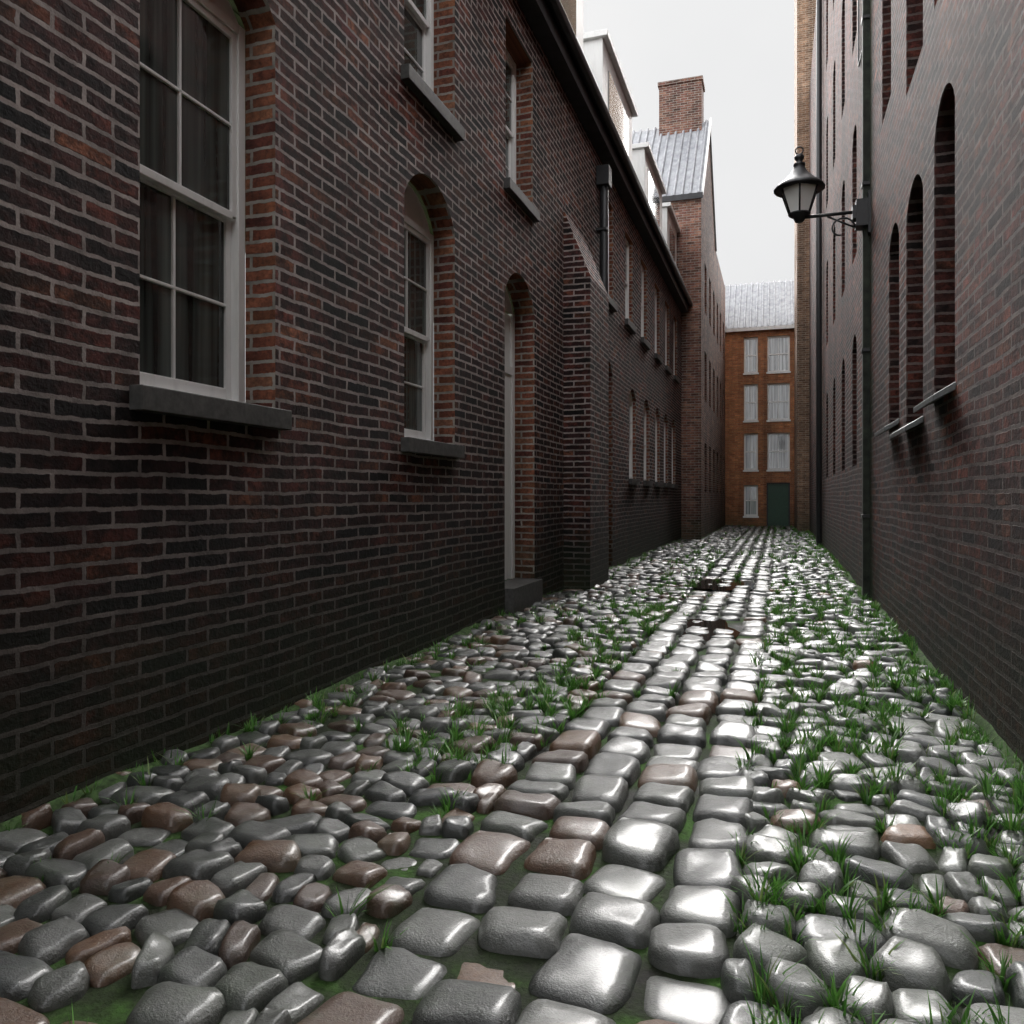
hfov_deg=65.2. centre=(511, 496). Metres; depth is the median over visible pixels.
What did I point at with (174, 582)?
building brickwork
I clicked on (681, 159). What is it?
building roof
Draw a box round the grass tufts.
[5,524,1023,1023]
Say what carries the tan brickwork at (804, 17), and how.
on the ground
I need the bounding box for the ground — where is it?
[14,527,1023,1023]
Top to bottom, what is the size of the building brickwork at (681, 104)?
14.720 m
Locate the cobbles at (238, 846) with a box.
[0,630,1023,1023]
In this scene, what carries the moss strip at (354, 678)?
on the ground
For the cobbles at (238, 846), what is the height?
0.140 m
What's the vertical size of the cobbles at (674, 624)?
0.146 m
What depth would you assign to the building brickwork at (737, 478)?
33.58 m
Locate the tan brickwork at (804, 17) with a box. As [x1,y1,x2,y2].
[794,0,815,530]
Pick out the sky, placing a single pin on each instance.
(743, 50)
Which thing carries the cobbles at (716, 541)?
on the ground
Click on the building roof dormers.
(600, 54)
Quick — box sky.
[583,0,793,285]
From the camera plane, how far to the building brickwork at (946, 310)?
5.69 m
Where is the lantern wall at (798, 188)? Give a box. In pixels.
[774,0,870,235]
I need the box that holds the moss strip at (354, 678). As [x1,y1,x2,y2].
[0,526,1023,831]
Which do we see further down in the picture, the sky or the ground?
the ground
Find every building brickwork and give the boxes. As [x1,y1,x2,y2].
[0,0,680,823]
[630,75,724,539]
[725,328,793,526]
[809,0,1023,763]
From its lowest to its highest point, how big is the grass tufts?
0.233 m
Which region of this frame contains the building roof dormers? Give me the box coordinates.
[560,0,679,265]
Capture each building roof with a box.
[632,118,716,251]
[725,279,793,332]
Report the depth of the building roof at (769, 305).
34.38 m
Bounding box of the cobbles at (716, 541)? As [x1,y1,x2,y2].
[640,525,828,559]
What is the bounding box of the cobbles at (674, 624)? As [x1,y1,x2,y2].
[468,556,897,640]
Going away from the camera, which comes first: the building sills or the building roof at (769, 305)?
the building sills
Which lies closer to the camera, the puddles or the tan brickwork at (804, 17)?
the puddles
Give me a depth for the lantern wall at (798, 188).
9.74 m
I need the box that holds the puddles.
[679,579,754,644]

